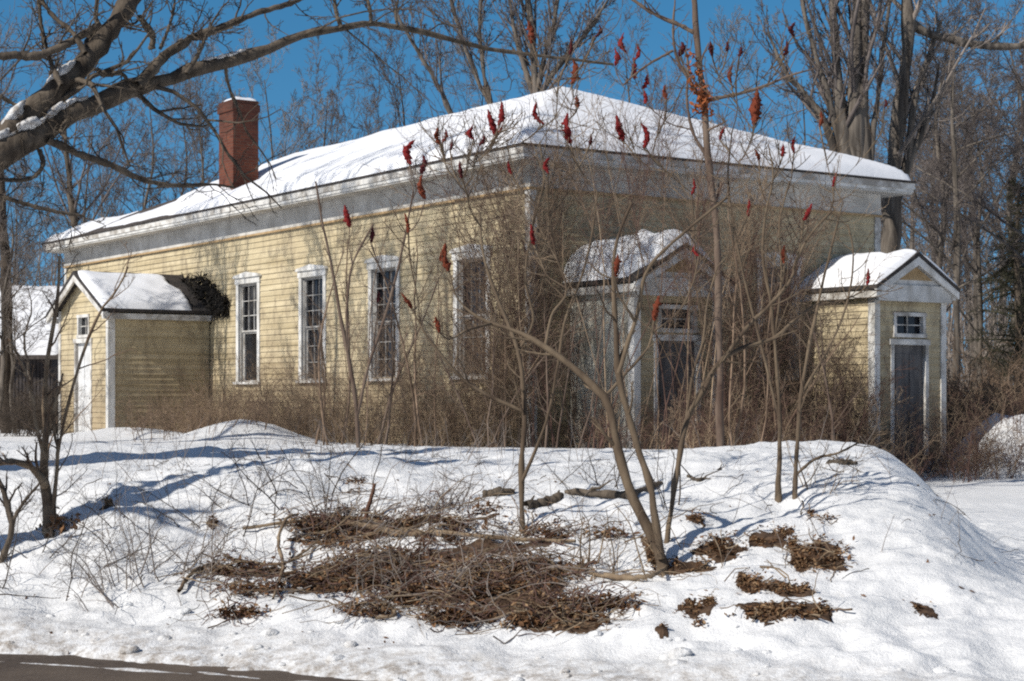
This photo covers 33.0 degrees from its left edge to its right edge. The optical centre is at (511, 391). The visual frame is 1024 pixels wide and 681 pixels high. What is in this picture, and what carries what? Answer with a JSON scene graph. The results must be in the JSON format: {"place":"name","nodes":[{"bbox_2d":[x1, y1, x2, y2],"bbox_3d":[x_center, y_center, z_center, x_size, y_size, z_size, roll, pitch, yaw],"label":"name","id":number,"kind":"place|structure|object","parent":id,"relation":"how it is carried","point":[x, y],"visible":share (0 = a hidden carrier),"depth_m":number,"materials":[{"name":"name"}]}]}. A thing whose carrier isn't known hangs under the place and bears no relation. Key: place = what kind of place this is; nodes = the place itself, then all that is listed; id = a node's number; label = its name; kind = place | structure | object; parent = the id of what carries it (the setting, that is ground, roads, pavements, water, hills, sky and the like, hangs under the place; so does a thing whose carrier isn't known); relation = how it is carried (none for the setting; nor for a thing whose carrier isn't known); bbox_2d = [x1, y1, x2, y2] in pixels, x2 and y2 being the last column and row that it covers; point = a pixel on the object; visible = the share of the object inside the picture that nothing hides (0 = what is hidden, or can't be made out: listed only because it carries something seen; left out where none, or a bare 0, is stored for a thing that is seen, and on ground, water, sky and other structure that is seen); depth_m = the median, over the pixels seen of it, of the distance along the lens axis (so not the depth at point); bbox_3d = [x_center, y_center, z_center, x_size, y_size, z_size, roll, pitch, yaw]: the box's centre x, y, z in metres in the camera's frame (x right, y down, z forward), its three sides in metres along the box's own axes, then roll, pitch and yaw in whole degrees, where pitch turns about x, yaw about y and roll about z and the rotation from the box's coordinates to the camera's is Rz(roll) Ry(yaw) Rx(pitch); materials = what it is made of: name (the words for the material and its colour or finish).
{"place":"outdoors","nodes":[
{"label":"outdoors","id":0,"kind":"place"},
{"bbox_2d":[0,654,362,680],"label":"road","id":1,"kind":"structure","parent":0,"point":[14,667],"depth_m":9.91,"materials":[{"name":"asphalt"}]},
{"bbox_2d":[0,413,1023,680],"bbox_3d":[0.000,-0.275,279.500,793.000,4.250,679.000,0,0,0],"label":"snowy ground","id":2,"kind":"structure","parent":0,"point":[882,631],"depth_m":11.67,"materials":[{"name":"snow"}]},
{"bbox_2d":[0,13,36,432],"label":"bare tree","id":3,"kind":"object","parent":2,"relation":"on","point":[2,274],"visible":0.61,"depth_m":49.90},
{"bbox_2d":[0,470,49,562],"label":"sapling","id":4,"kind":"object","parent":2,"relation":"on","point":[6,503],"visible":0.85,"depth_m":12.40,"materials":[{"name":"brown plant"}]},
{"bbox_2d":[0,215,57,432],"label":"bare tree","id":5,"kind":"object","parent":2,"relation":"on","point":[9,336],"visible":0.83,"depth_m":49.57,"materials":[{"name":"brown plant"}]},
{"bbox_2d":[0,109,57,285],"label":"bare tree","id":6,"kind":"object","parent":2,"relation":"on","point":[20,208],"visible":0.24,"depth_m":59.53,"materials":[{"name":"brown plant"}]},
{"bbox_2d":[0,285,62,429],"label":"shed","id":7,"kind":"structure","parent":2,"relation":"on","point":[37,358],"depth_m":56.03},
{"bbox_2d":[0,242,63,404],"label":"bare tree","id":8,"kind":"object","parent":2,"relation":"on","point":[34,318],"visible":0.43,"depth_m":52.26,"materials":[{"name":"brown plant"}]},
{"bbox_2d":[0,154,74,411],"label":"bare tree","id":9,"kind":"object","parent":2,"relation":"on","point":[2,338],"visible":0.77,"depth_m":48.46,"materials":[{"name":"brown plant"}]},
{"bbox_2d":[0,361,88,436],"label":"brush clump","id":10,"kind":"object","parent":2,"relation":"on","point":[14,409],"visible":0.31,"depth_m":43.06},
{"bbox_2d":[0,0,103,115],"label":"bare tree","id":11,"kind":"object","parent":2,"relation":"on","point":[17,62],"visible":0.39,"depth_m":31.73,"materials":[{"name":"brown plant"}]},
{"bbox_2d":[0,241,142,538],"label":"sapling","id":12,"kind":"object","parent":2,"relation":"on","point":[48,496],"visible":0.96,"depth_m":13.08,"materials":[{"name":"brown plant"}]},
{"bbox_2d":[23,86,143,285],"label":"bare tree","id":13,"kind":"object","parent":2,"relation":"on","point":[101,195],"visible":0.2,"depth_m":74.19,"materials":[{"name":"brown plant"}]},
{"bbox_2d":[0,457,179,605],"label":"bare shrub","id":14,"kind":"object","parent":2,"relation":"on","point":[81,534],"visible":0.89,"depth_m":12.18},
{"bbox_2d":[13,0,172,227],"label":"bare tree","id":15,"kind":"object","parent":2,"relation":"on","point":[69,172],"visible":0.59,"depth_m":53.92,"materials":[{"name":"brown plant"}]},
{"bbox_2d":[33,68,169,281],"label":"bare tree","id":16,"kind":"object","parent":2,"relation":"on","point":[85,180],"visible":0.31,"depth_m":66.47,"materials":[{"name":"brown plant"}]},
{"bbox_2d":[27,498,195,611],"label":"bare shrub","id":17,"kind":"object","parent":2,"relation":"on","point":[98,587],"visible":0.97,"depth_m":11.62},
{"bbox_2d":[80,18,208,222],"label":"bare tree","id":18,"kind":"object","parent":2,"relation":"on","point":[144,203],"visible":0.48,"depth_m":64.65,"materials":[{"name":"grey plant"}]},
{"bbox_2d":[70,470,239,597],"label":"bare shrub","id":19,"kind":"object","parent":2,"relation":"on","point":[186,558],"visible":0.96,"depth_m":11.78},
{"bbox_2d":[66,382,246,441],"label":"bare shrub","id":20,"kind":"object","parent":2,"relation":"on","point":[132,427],"visible":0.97,"depth_m":29.87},
{"bbox_2d":[74,460,270,554],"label":"bare shrub","id":21,"kind":"object","parent":2,"relation":"on","point":[172,505],"visible":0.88,"depth_m":12.81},
{"bbox_2d":[117,28,233,214],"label":"bare tree","id":22,"kind":"object","parent":2,"relation":"on","point":[155,167],"visible":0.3,"depth_m":66.85,"materials":[{"name":"grey plant"}]},
{"bbox_2d":[153,14,220,200],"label":"bare tree","id":23,"kind":"object","parent":2,"relation":"on","point":[201,150],"visible":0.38,"depth_m":58.75,"materials":[{"name":"grey plant"}]},
{"bbox_2d":[163,431,326,536],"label":"bare shrub","id":24,"kind":"object","parent":2,"relation":"on","point":[189,477],"visible":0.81,"depth_m":13.21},
{"bbox_2d":[181,367,308,434],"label":"bare shrub","id":25,"kind":"object","parent":2,"relation":"on","point":[260,412],"visible":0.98,"depth_m":30.83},
{"bbox_2d":[204,27,337,163],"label":"bare tree","id":26,"kind":"object","parent":2,"relation":"on","point":[299,122],"visible":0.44,"depth_m":65.57,"materials":[{"name":"grey plant"}]},
{"bbox_2d":[0,0,613,254],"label":"overhanging tree","id":27,"kind":"object","parent":2,"relation":"on","point":[46,114],"visible":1,"depth_m":16.66,"materials":[{"name":"brown plant"}]},
{"bbox_2d":[236,403,406,512],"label":"bare shrub","id":28,"kind":"object","parent":2,"relation":"on","point":[338,480],"visible":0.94,"depth_m":13.13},
{"bbox_2d":[277,18,380,157],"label":"bare tree","id":29,"kind":"object","parent":2,"relation":"on","point":[330,128],"visible":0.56,"depth_m":59.22,"materials":[{"name":"grey plant"}]},
{"bbox_2d":[130,266,563,447],"bbox_3d":[-3.811,-0.424,34.962,4.513,3.969,15.368,0,0,-32],"label":"brush thicket","id":30,"kind":"object","parent":2,"relation":"on","point":[411,421],"visible":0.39,"depth_m":31.86,"materials":[{"name":"plant"}]},
{"bbox_2d":[301,185,411,444],"bbox_3d":[-2.438,-1.193,26.874,1.362,4.194,2.210,0,0,39],"label":"sapling","id":31,"kind":"object","parent":2,"relation":"on","point":[320,394],"visible":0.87,"depth_m":26.95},
{"bbox_2d":[315,139,439,447],"bbox_3d":[-1.621,-1.125,20.941,1.555,3.873,1.412,0,0,0],"label":"sumac","id":32,"kind":"object","parent":2,"relation":"on","point":[406,151],"visible":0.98,"depth_m":20.98,"materials":[{"name":"plant"}]},
{"bbox_2d":[338,0,427,135],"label":"bare tree","id":33,"kind":"object","parent":2,"relation":"on","point":[393,81],"visible":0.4,"depth_m":59.92,"materials":[{"name":"grey plant"}]},
{"bbox_2d":[329,186,467,446],"bbox_3d":[-1.845,-1.300,28.658,2.312,4.499,2.342,0,0,0],"label":"sapling","id":34,"kind":"object","parent":2,"relation":"on","point":[415,408],"visible":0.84,"depth_m":28.14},
{"bbox_2d":[354,231,452,444],"bbox_3d":[-1.761,-0.889,29.006,1.184,3.710,1.778,0,0,23],"label":"sapling","id":35,"kind":"object","parent":2,"relation":"on","point":[389,403],"visible":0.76,"depth_m":28.82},
{"bbox_2d":[155,446,665,643],"bbox_3d":[-0.611,0.959,11.702,3.698,1.107,2.882,0,0,17],"label":"brush pile","id":36,"kind":"object","parent":2,"relation":"on","point":[520,597],"visible":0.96,"depth_m":11.43,"materials":[{"name":"brown plant"}]},
{"bbox_2d":[386,0,509,113],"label":"bare tree","id":37,"kind":"object","parent":2,"relation":"on","point":[463,49],"visible":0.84,"depth_m":51.95,"materials":[{"name":"brown plant"}]},
{"bbox_2d":[408,463,517,512],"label":"bare shrub","id":38,"kind":"object","parent":2,"relation":"on","point":[450,498],"visible":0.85,"depth_m":12.98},
{"bbox_2d":[4,602,955,680],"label":"snow clods","id":39,"kind":"object","parent":2,"relation":"on","point":[678,652],"visible":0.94,"depth_m":10.03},
{"bbox_2d":[0,407,960,610],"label":"dry stalks","id":40,"kind":"object","parent":2,"relation":"on","point":[323,445],"visible":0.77,"depth_m":14.29,"materials":[{"name":"plant"}]},
{"bbox_2d":[353,52,620,447],"bbox_3d":[-0.423,-2.420,29.809,4.549,6.907,3.820,0,0,0],"label":"tall shrub","id":41,"kind":"object","parent":2,"relation":"on","point":[518,316],"visible":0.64,"depth_m":29.37,"materials":[{"name":"plant"}]},
{"bbox_2d":[375,38,614,447],"bbox_3d":[-0.025,-2.463,29.424,3.844,6.954,5.148,0,0,-32],"label":"tall shrub","id":42,"kind":"object","parent":2,"relation":"on","point":[508,292],"visible":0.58,"depth_m":29.27,"materials":[{"name":"plant"}]},
{"bbox_2d":[41,86,959,455],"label":"schoolhouse","id":43,"kind":"structure","parent":2,"relation":"on","point":[265,272],"depth_m":35.45,"materials":[{"name":"painted wood clapboard"},{"name":"snow"},{"name":"dark glass"}]},
{"bbox_2d":[180,270,230,322],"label":"dead vine","id":44,"kind":"object","parent":43,"relation":"attached to","point":[217,306],"visible":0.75,"depth_m":41.98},
{"bbox_2d":[232,272,261,383],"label":"window","id":45,"kind":"structure","parent":43,"relation":"in","point":[248,314],"depth_m":40.77,"materials":[{"name":"white glass"}]},
{"bbox_2d":[295,264,327,382],"bbox_3d":[-4.328,-1.500,37.891,0.260,2.600,1.420,0,0,-34],"label":"window","id":46,"kind":"structure","parent":43,"relation":"in","point":[312,278],"depth_m":38.19,"materials":[{"name":"white glass"}]},
{"bbox_2d":[364,255,401,380],"bbox_3d":[-2.572,-1.510,35.310,0.260,2.580,1.420,0,0,-34],"label":"window","id":47,"kind":"structure","parent":43,"relation":"in","point":[371,263],"depth_m":35.50,"materials":[{"name":"white glass"}]},
{"bbox_2d":[449,244,491,378],"bbox_3d":[-0.710,-1.515,32.590,0.260,2.550,1.420,0,0,-34],"label":"window","id":48,"kind":"structure","parent":43,"relation":"in","point":[460,298],"depth_m":32.91,"materials":[{"name":"grey glass"}]},
{"bbox_2d":[755,252,804,379],"bbox_3d":[5.275,-1.515,34.409,1.320,2.550,0.260,0,0,-34],"label":"window","id":49,"kind":"structure","parent":43,"relation":"in","point":[778,256],"depth_m":34.54,"materials":[{"name":"grey glass"}]},
{"bbox_2d":[418,173,588,446],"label":"tall shrub","id":50,"kind":"object","parent":2,"relation":"on","point":[505,375],"visible":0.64,"depth_m":29.19,"materials":[{"name":"plant"}]},
{"bbox_2d":[383,46,628,447],"bbox_3d":[0.056,-2.369,30.183,4.310,6.792,5.115,0,0,19],"label":"tall shrub","id":51,"kind":"object","parent":2,"relation":"on","point":[570,295],"visible":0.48,"depth_m":30.25,"materials":[{"name":"plant"}]},
{"bbox_2d":[384,11,635,533],"bbox_3d":[-0.021,-0.820,12.764,1.766,3.753,1.790,0,0,0],"label":"sumac","id":52,"kind":"object","parent":2,"relation":"on","point":[522,409],"visible":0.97,"depth_m":12.52,"materials":[{"name":"brown plant"}]},
{"bbox_2d":[13,190,1023,401],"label":"distant woods","id":53,"kind":"object","parent":2,"relation":"on","point":[962,322],"depth_m":86.03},
{"bbox_2d":[393,216,680,447],"bbox_3d":[0.633,-1.080,27.879,4.259,4.041,2.842,0,0,25],"label":"sapling","id":54,"kind":"object","parent":2,"relation":"on","point":[489,408],"visible":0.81,"depth_m":27.66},
{"bbox_2d":[484,0,617,93],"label":"bare tree","id":55,"kind":"object","parent":2,"relation":"on","point":[590,24],"visible":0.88,"depth_m":49.92,"materials":[{"name":"grey plant"}]},
{"bbox_2d":[447,54,662,447],"bbox_3d":[0.695,-2.395,30.919,3.944,6.873,2.749,0,0,0],"label":"tall shrub","id":56,"kind":"object","parent":2,"relation":"on","point":[575,394],"visible":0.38,"depth_m":30.48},
{"bbox_2d":[525,265,619,447],"bbox_3d":[1.043,-0.592,27.253,1.822,3.052,1.303,0,0,-24],"label":"sapling","id":57,"kind":"object","parent":2,"relation":"on","point":[547,402],"visible":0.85,"depth_m":27.16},
{"bbox_2d":[483,35,668,447],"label":"tall shrub","id":58,"kind":"object","parent":2,"relation":"on","point":[603,143],"visible":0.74,"depth_m":27.85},
{"bbox_2d":[424,139,754,576],"bbox_3d":[0.491,-0.226,11.585,2.145,2.994,1.244,0,0,0],"label":"sumac","id":59,"kind":"object","parent":2,"relation":"on","point":[654,538],"visible":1,"depth_m":11.45,"materials":[{"name":"brown plant"}]},
{"bbox_2d":[479,475,712,581],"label":"bare shrub","id":60,"kind":"object","parent":2,"relation":"on","point":[599,555],"visible":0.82,"depth_m":11.24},
{"bbox_2d":[518,0,680,114],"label":"bare tree","id":61,"kind":"object","parent":2,"relation":"on","point":[608,59],"visible":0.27,"depth_m":72.28,"materials":[{"name":"grey plant"}]},
{"bbox_2d":[477,79,832,445],"bbox_3d":[2.428,-2.196,29.663,4.603,6.481,4.668,0,0,-33],"label":"tall shrub","id":62,"kind":"object","parent":2,"relation":"on","point":[684,249],"visible":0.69,"depth_m":29.32,"materials":[{"name":"plant"}]},
{"bbox_2d":[569,102,741,448],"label":"tall shrub","id":63,"kind":"object","parent":2,"relation":"on","point":[638,227],"visible":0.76,"depth_m":27.70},
{"bbox_2d":[540,33,787,449],"bbox_3d":[2.473,-2.386,27.937,3.881,6.753,2.352,0,0,-18],"label":"tall shrub","id":64,"kind":"object","parent":2,"relation":"on","point":[666,164],"visible":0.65,"depth_m":28.07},
{"bbox_2d":[592,44,767,449],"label":"tall shrub","id":65,"kind":"object","parent":2,"relation":"on","point":[698,199],"visible":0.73,"depth_m":26.66,"materials":[{"name":"plant"}]},
{"bbox_2d":[624,510,758,575],"bbox_3d":[1.221,1.024,11.537,0.912,0.513,1.350,0,0,0],"label":"leaf patch","id":66,"kind":"object","parent":2,"relation":"on","point":[710,550],"visible":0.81,"depth_m":11.44,"materials":[{"name":"plant"}]},
{"bbox_2d":[593,18,819,502],"bbox_3d":[1.646,-1.036,13.081,1.234,3.776,1.746,0,0,44],"label":"sumac","id":67,"kind":"object","parent":2,"relation":"on","point":[754,109],"visible":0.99,"depth_m":12.91,"materials":[{"name":"brown plant"}]},
{"bbox_2d":[612,0,815,446],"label":"sumac","id":68,"kind":"object","parent":2,"relation":"on","point":[706,151],"visible":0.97,"depth_m":26.46,"materials":[{"name":"orange plant"}]},
{"bbox_2d":[583,113,856,445],"bbox_3d":[3.899,-1.946,29.934,3.038,6.035,5.172,0,0,-39],"label":"tall shrub","id":69,"kind":"object","parent":2,"relation":"on","point":[746,312],"visible":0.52,"depth_m":29.86,"materials":[{"name":"plant"}]},
{"bbox_2d":[667,133,784,448],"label":"tall shrub","id":70,"kind":"object","parent":2,"relation":"on","point":[745,225],"visible":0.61,"depth_m":28.77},
{"bbox_2d":[691,140,838,445],"bbox_3d":[3.611,-1.513,27.090,2.474,4.964,2.818,0,0,43],"label":"sapling","id":71,"kind":"object","parent":2,"relation":"on","point":[735,253],"visible":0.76,"depth_m":26.80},
{"bbox_2d":[705,4,828,149],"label":"bare tree","id":72,"kind":"object","parent":2,"relation":"on","point":[749,67],"visible":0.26,"depth_m":61.05,"materials":[{"name":"grey plant"}]},
{"bbox_2d":[744,522,795,547],"bbox_3d":[1.767,1.005,11.814,0.370,0.217,0.488,0,0,0],"label":"leaf patch","id":73,"kind":"object","parent":2,"relation":"on","point":[763,539],"visible":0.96,"depth_m":11.75,"materials":[{"name":"plant"}]},
{"bbox_2d":[692,178,851,442],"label":"tall shrub","id":74,"kind":"object","parent":2,"relation":"on","point":[790,341],"visible":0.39,"depth_m":30.63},
{"bbox_2d":[527,366,1023,480],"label":"brush thicket","id":75,"kind":"object","parent":2,"relation":"on","point":[812,436],"visible":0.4,"depth_m":30.71,"materials":[{"name":"plant"}]},
{"bbox_2d":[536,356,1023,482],"bbox_3d":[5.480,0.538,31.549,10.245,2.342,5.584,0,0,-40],"label":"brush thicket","id":76,"kind":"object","parent":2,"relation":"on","point":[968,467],"visible":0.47,"depth_m":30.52,"materials":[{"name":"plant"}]},
{"bbox_2d":[664,155,903,543],"bbox_3d":[1.801,-0.287,12.285,1.970,2.940,0.770,0,0,-30],"label":"sumac","id":77,"kind":"object","parent":2,"relation":"on","point":[703,389],"visible":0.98,"depth_m":12.20,"materials":[{"name":"brown plant"}]},
{"bbox_2d":[719,559,852,625],"bbox_3d":[1.582,1.196,10.374,0.748,0.368,1.203,0,0,0],"label":"leaf patch","id":78,"kind":"object","parent":2,"relation":"on","point":[765,612],"visible":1,"depth_m":10.07,"materials":[{"name":"plant"}]},
{"bbox_2d":[720,215,856,437],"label":"tall shrub","id":79,"kind":"object","parent":2,"relation":"on","point":[769,343],"visible":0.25,"depth_m":31.23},
{"bbox_2d":[673,119,908,443],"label":"tall shrub","id":80,"kind":"object","parent":2,"relation":"on","point":[750,354],"visible":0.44,"depth_m":30.53,"materials":[{"name":"plant"}]},
{"bbox_2d":[751,277,857,428],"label":"tall shrub","id":81,"kind":"object","parent":2,"relation":"on","point":[827,339],"visible":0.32,"depth_m":31.32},
{"bbox_2d":[764,525,856,579],"bbox_3d":[1.963,1.044,11.207,0.626,0.301,1.043,0,0,12],"label":"leaf patch","id":82,"kind":"object","parent":2,"relation":"on","point":[826,556],"visible":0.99,"depth_m":11.16,"materials":[{"name":"plant"}]},
{"bbox_2d":[729,257,900,439],"bbox_3d":[4.934,-0.691,29.040,2.016,3.450,2.441,0,0,-43],"label":"sapling","id":83,"kind":"object","parent":2,"relation":"on","point":[810,388],"visible":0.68,"depth_m":29.13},
{"bbox_2d":[742,0,899,160],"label":"bare tree","id":84,"kind":"object","parent":2,"relation":"on","point":[857,59],"visible":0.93,"depth_m":45.86,"materials":[{"name":"grey plant"}]},
{"bbox_2d":[773,295,889,440],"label":"tall shrub","id":85,"kind":"object","parent":2,"relation":"on","point":[836,362],"visible":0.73,"depth_m":30.28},
{"bbox_2d":[795,280,874,440],"bbox_3d":[4.771,-0.381,26.053,1.547,2.743,0.974,0,0,39],"label":"sapling","id":86,"kind":"object","parent":2,"relation":"on","point":[824,366],"visible":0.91,"depth_m":26.05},
{"bbox_2d":[758,24,920,237],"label":"bare tree","id":87,"kind":"object","parent":2,"relation":"on","point":[796,123],"visible":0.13,"depth_m":70.05,"materials":[{"name":"grey plant"}]},
{"bbox_2d":[785,94,894,498],"bbox_3d":[2.557,-0.724,12.906,0.873,3.086,0.637,0,0,36],"label":"sumac","id":88,"kind":"object","parent":2,"relation":"on","point":[803,388],"visible":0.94,"depth_m":12.91,"materials":[{"name":"brown plant"}]},
{"bbox_2d":[802,324,919,444],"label":"tall shrub","id":89,"kind":"object","parent":2,"relation":"on","point":[858,414],"visible":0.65,"depth_m":30.54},
{"bbox_2d":[809,342,912,449],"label":"tall shrub","id":90,"kind":"object","parent":2,"relation":"on","point":[872,414],"visible":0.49,"depth_m":30.83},
{"bbox_2d":[843,0,1003,273],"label":"bare tree","id":91,"kind":"object","parent":2,"relation":"on","point":[887,82],"visible":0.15,"depth_m":80.94,"materials":[{"name":"grey plant"}]},
{"bbox_2d":[825,0,1023,393],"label":"bare tree","id":92,"kind":"object","parent":2,"relation":"on","point":[956,265],"visible":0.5,"depth_m":52.30,"materials":[{"name":"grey plant"}]},
{"bbox_2d":[828,0,1023,253],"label":"bare tree","id":93,"kind":"object","parent":2,"relation":"on","point":[904,105],"visible":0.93,"depth_m":47.86,"materials":[{"name":"grey plant"}]},
{"bbox_2d":[887,5,1005,378],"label":"bare tree","id":94,"kind":"object","parent":2,"relation":"on","point":[970,314],"visible":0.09,"depth_m":84.03,"materials":[{"name":"grey plant"}]},
{"bbox_2d":[877,21,1018,312],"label":"bare tree","id":95,"kind":"object","parent":2,"relation":"on","point":[969,102],"visible":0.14,"depth_m":72.82,"materials":[{"name":"grey plant"}]},
{"bbox_2d":[875,15,1023,398],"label":"bare tree","id":96,"kind":"object","parent":2,"relation":"on","point":[977,272],"visible":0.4,"depth_m":56.70,"materials":[{"name":"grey plant"}]},
{"bbox_2d":[877,0,1023,386],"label":"bare tree","id":97,"kind":"object","parent":2,"relation":"on","point":[937,182],"visible":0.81,"depth_m":50.37,"materials":[{"name":"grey plant"}]},
{"bbox_2d":[885,0,1023,274],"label":"bare tree","id":98,"kind":"object","parent":2,"relation":"on","point":[938,147],"visible":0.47,"depth_m":57.72,"materials":[{"name":"grey plant"}]},
{"bbox_2d":[886,53,1023,379],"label":"bare tree","id":99,"kind":"object","parent":2,"relation":"on","point":[975,321],"visible":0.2,"depth_m":66.19,"materials":[{"name":"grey plant"}]},
{"bbox_2d":[896,323,1023,460],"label":"brush bank","id":100,"kind":"structure","parent":2,"relation":"on","point":[985,394],"depth_m":38.50,"materials":[{"name":"plant"}]},
{"bbox_2d":[898,0,1023,348],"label":"bare tree","id":101,"kind":"object","parent":2,"relation":"on","point":[1020,105],"visible":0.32,"depth_m":62.98,"materials":[{"name":"grey plant"}]},
{"bbox_2d":[901,32,1023,377],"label":"bare tree","id":102,"kind":"object","parent":2,"relation":"on","point":[922,248],"visible":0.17,"depth_m":70.63,"materials":[{"name":"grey plant"}]},
{"bbox_2d":[946,274,1023,397],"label":"distant undergrowth","id":103,"kind":"object","parent":2,"relation":"on","point":[964,355],"visible":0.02,"depth_m":61.30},
{"bbox_2d":[960,175,1023,395],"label":"evergreen tree","id":104,"kind":"object","parent":2,"relation":"on","point":[1018,301],"visible":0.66,"depth_m":55.99,"materials":[{"name":"green plant"}]},
{"bbox_2d":[967,1,1023,221],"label":"bare tree","id":105,"kind":"object","parent":2,"relation":"on","point":[1018,165],"visible":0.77,"depth_m":53.16,"materials":[{"name":"grey plant"}]},
{"bbox_2d":[0,424,1023,663],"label":"scattered twigs","id":106,"kind":"object","parent":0,"point":[481,513],"depth_m":13.46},
{"bbox_2d":[0,0,1023,380],"label":"sky","id":107,"kind":"structure","parent":0,"point":[283,81],"materials":[{"name":"blue"}]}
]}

